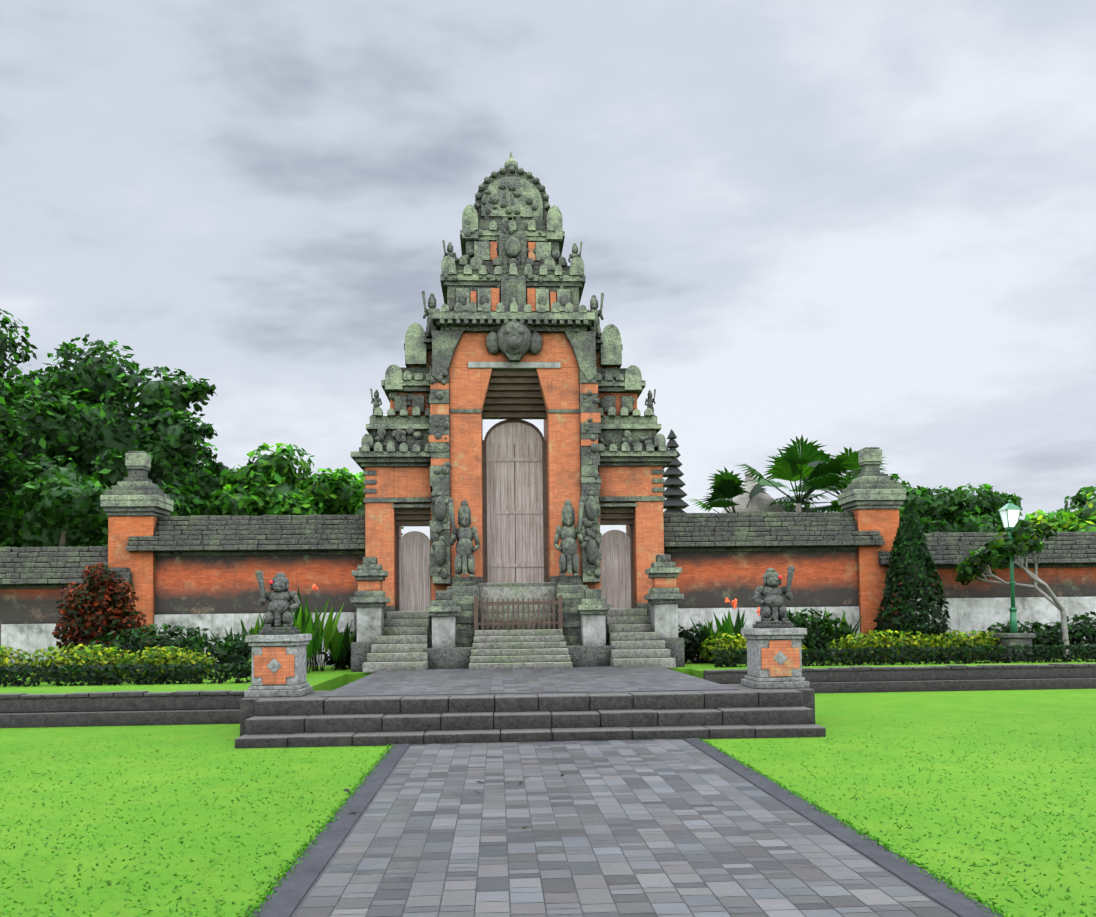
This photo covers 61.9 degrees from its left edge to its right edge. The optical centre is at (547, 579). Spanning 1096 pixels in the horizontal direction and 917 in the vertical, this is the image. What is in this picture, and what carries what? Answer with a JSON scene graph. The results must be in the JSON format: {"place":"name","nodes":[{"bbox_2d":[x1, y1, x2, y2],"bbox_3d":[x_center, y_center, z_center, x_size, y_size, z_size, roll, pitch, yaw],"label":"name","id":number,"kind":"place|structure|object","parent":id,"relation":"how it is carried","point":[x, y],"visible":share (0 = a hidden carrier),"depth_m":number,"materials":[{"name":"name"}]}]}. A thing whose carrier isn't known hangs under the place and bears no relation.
{"place":"outdoors","nodes":[
{"label":"outdoors","id":0,"kind":"place"},
{"bbox_2d":[26,470,104,533],"bbox_3d":[-15.055,-2.307,29.169,3.084,2.437,3.444,-1,-3,-3],"label":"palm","id":1,"kind":"object","parent":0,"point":[68,520],"visible":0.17,"depth_m":28.44,"materials":[{"name":"green plant"}]},
{"bbox_2d":[100,449,905,511],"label":"caps","id":2,"kind":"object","parent":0,"point":[166,504],"depth_m":23.99,"materials":[{"name":"grey stone"}]},
{"bbox_2d":[0,689,1095,916],"bbox_3d":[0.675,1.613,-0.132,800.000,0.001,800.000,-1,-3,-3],"label":"lawn","id":3,"kind":"structure","parent":0,"point":[940,709],"depth_m":8.39,"materials":[{"name":"green plant"}]},
{"bbox_2d":[235,676,825,748],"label":"platform steps","id":4,"kind":"structure","parent":3,"relation":"on","point":[313,719],"depth_m":12.53,"materials":[{"name":"grey stone"}]},
{"bbox_2d":[244,628,808,697],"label":"statue pedestals","id":5,"kind":"object","parent":4,"relation":"on","point":[757,676],"visible":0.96,"depth_m":13.70,"materials":[{"name":"stone"}]},
{"bbox_2d":[255,566,794,634],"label":"guardian statues","id":6,"kind":"object","parent":5,"relation":"on","point":[280,607],"visible":1,"depth_m":13.73,"materials":[{"name":"stone"}]},
{"bbox_2d":[254,640,799,684],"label":"pedestal panels","id":7,"kind":"object","parent":5,"relation":"attached to","point":[286,662],"visible":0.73,"depth_m":13.36,"materials":[{"name":"brick"}]},
{"bbox_2d":[319,666,739,696],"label":"platform pavers","id":8,"kind":"object","parent":4,"relation":"on","point":[569,685],"visible":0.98,"depth_m":15.64,"materials":[{"name":"grey stone"}]},
{"bbox_2d":[351,166,684,671],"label":"gate","id":9,"kind":"structure","parent":8,"relation":"on","point":[513,340],"depth_m":23.11,"materials":[{"name":"orange brick"}]},
{"bbox_2d":[370,240,655,585],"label":"statues","id":10,"kind":"object","parent":9,"relation":"on","point":[568,534],"visible":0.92,"depth_m":22.27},
{"bbox_2d":[399,422,630,610],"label":"doors","id":11,"kind":"structure","parent":9,"relation":"in","point":[414,576],"depth_m":24.05,"materials":[{"name":"grey wood"}]},
{"bbox_2d":[350,152,683,646],"bbox_3d":[-0.862,-4.948,23.412,8.240,13.200,4.900,-1,-3,-3],"label":"carving","id":12,"kind":"object","parent":9,"relation":"attached to","point":[396,378],"visible":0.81,"depth_m":23.25},
{"bbox_2d":[363,582,675,672],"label":"stairs","id":13,"kind":"structure","parent":8,"relation":"on","point":[406,637],"depth_m":20.87,"materials":[{"name":"grey stone"}]},
{"bbox_2d":[0,663,1095,727],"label":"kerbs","id":14,"kind":"structure","parent":3,"relation":"on","point":[117,708],"depth_m":14.88,"materials":[{"name":"grey stone"}]},
{"bbox_2d":[291,739,958,916],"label":"path pavers","id":15,"kind":"object","parent":3,"relation":"on","point":[493,880],"visible":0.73,"depth_m":6.45,"materials":[{"name":"grey stone"}]},
{"bbox_2d":[37,745,1016,916],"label":"leaf litter","id":16,"kind":"object","parent":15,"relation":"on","point":[347,790],"visible":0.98,"depth_m":8.91,"materials":[{"name":"brown plant"}]},
{"bbox_2d":[251,738,1001,916],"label":"path border","id":17,"kind":"object","parent":15,"relation":"on","point":[292,891],"visible":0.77,"depth_m":6.42,"materials":[{"name":"grey stone"}]},
{"bbox_2d":[663,429,689,512],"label":"pagoda tower","id":18,"kind":"structure","parent":3,"relation":"on","point":[674,493],"depth_m":60.32,"materials":[{"name":"grey stone"}]},
{"bbox_2d":[690,467,766,512],"bbox_3d":[7.048,-0.501,33.268,3.889,6.993,4.158,-1,-3,-3],"label":"fan palm","id":19,"kind":"object","parent":3,"relation":"on","point":[726,487],"visible":0.67,"depth_m":32.88,"materials":[{"name":"green plant"}]},
{"bbox_2d":[737,435,858,511],"bbox_3d":[8.826,-0.903,31.663,4.747,7.612,4.841,-1,-3,-3],"label":"fan palm","id":20,"kind":"object","parent":3,"relation":"on","point":[792,461],"depth_m":30.95,"materials":[{"name":"green plant"}]},
{"bbox_2d":[799,447,924,522],"bbox_3d":[10.936,-0.971,32.772,5.108,7.793,5.342,-1,-3,-3],"label":"fan palm","id":21,"kind":"object","parent":3,"relation":"on","point":[856,469],"visible":0.27,"depth_m":31.92,"materials":[{"name":"green plant"}]},
{"bbox_2d":[0,309,1095,547],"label":"tree","id":22,"kind":"object","parent":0,"point":[32,397],"depth_m":34.65,"materials":[{"name":"green plant"}]},
{"bbox_2d":[0,447,1095,623],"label":"wall","id":23,"kind":"structure","parent":0,"point":[225,584],"depth_m":24.12,"materials":[{"name":"brick"}]},
{"bbox_2d":[0,512,1095,584],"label":"wall coping","id":24,"kind":"object","parent":23,"relation":"on","point":[41,565],"depth_m":23.79,"materials":[{"name":"grey stone"}]},
{"bbox_2d":[0,655,1095,693],"bbox_3d":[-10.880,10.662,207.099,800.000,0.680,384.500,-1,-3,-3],"label":"grass strip","id":25,"kind":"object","parent":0,"point":[329,678],"depth_m":18.41,"materials":[{"name":"green plant"}]},
{"bbox_2d":[108,509,901,653],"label":"brick pillars","id":26,"kind":"structure","parent":25,"relation":"on","point":[871,570],"depth_m":24.22,"materials":[{"name":"brick"}]},
{"bbox_2d":[0,501,1095,686],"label":"garden plants","id":27,"kind":"object","parent":25,"relation":"on","point":[100,607],"visible":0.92,"depth_m":21.22,"materials":[{"name":"green plant"}]},
{"bbox_2d":[312,584,759,615],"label":"garden flowers","id":28,"kind":"object","parent":27,"relation":"on","point":[734,602],"visible":0.75,"depth_m":23.03,"materials":[{"name":"red plant"}]},
{"bbox_2d":[952,519,1069,658],"bbox_3d":[11.639,0.237,22.930,2.441,3.541,3.230,-1,-3,-3],"label":"frangipani","id":29,"kind":"object","parent":25,"relation":"on","point":[1027,539],"depth_m":22.54,"materials":[{"name":"green plant"}]},
{"bbox_2d":[993,633,1037,660],"bbox_3d":[11.295,1.643,22.114,0.720,0.660,0.720,-1,-3,-3],"label":"lamp base","id":30,"kind":"object","parent":25,"relation":"on","point":[1017,639],"visible":0.54,"depth_m":21.84,"materials":[{"name":"grey stone"}]},
{"bbox_2d":[998,500,1021,632],"bbox_3d":[11.271,-0.310,22.199,0.400,3.250,0.400,-1,-3,-3],"label":"lamp post","id":31,"kind":"object","parent":30,"relation":"on","point":[1009,512],"visible":0.92,"depth_m":22.13,"materials":[{"name":"green metal"}]},
{"bbox_2d":[0,0,1095,586],"label":"sky","id":32,"kind":"structure","parent":0,"point":[857,225],"materials":[{"name":"white"}]},
{"bbox_2d":[1,597,1095,665],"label":"plinth wall","id":33,"kind":"structure","parent":0,"point":[972,614],"depth_m":24.14,"materials":[{"name":"white paint"}]},
{"bbox_2d":[720,470,785,512],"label":"boulders","id":34,"kind":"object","parent":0,"point":[758,502],"depth_m":33.75,"materials":[{"name":"grey stone"}]}
]}

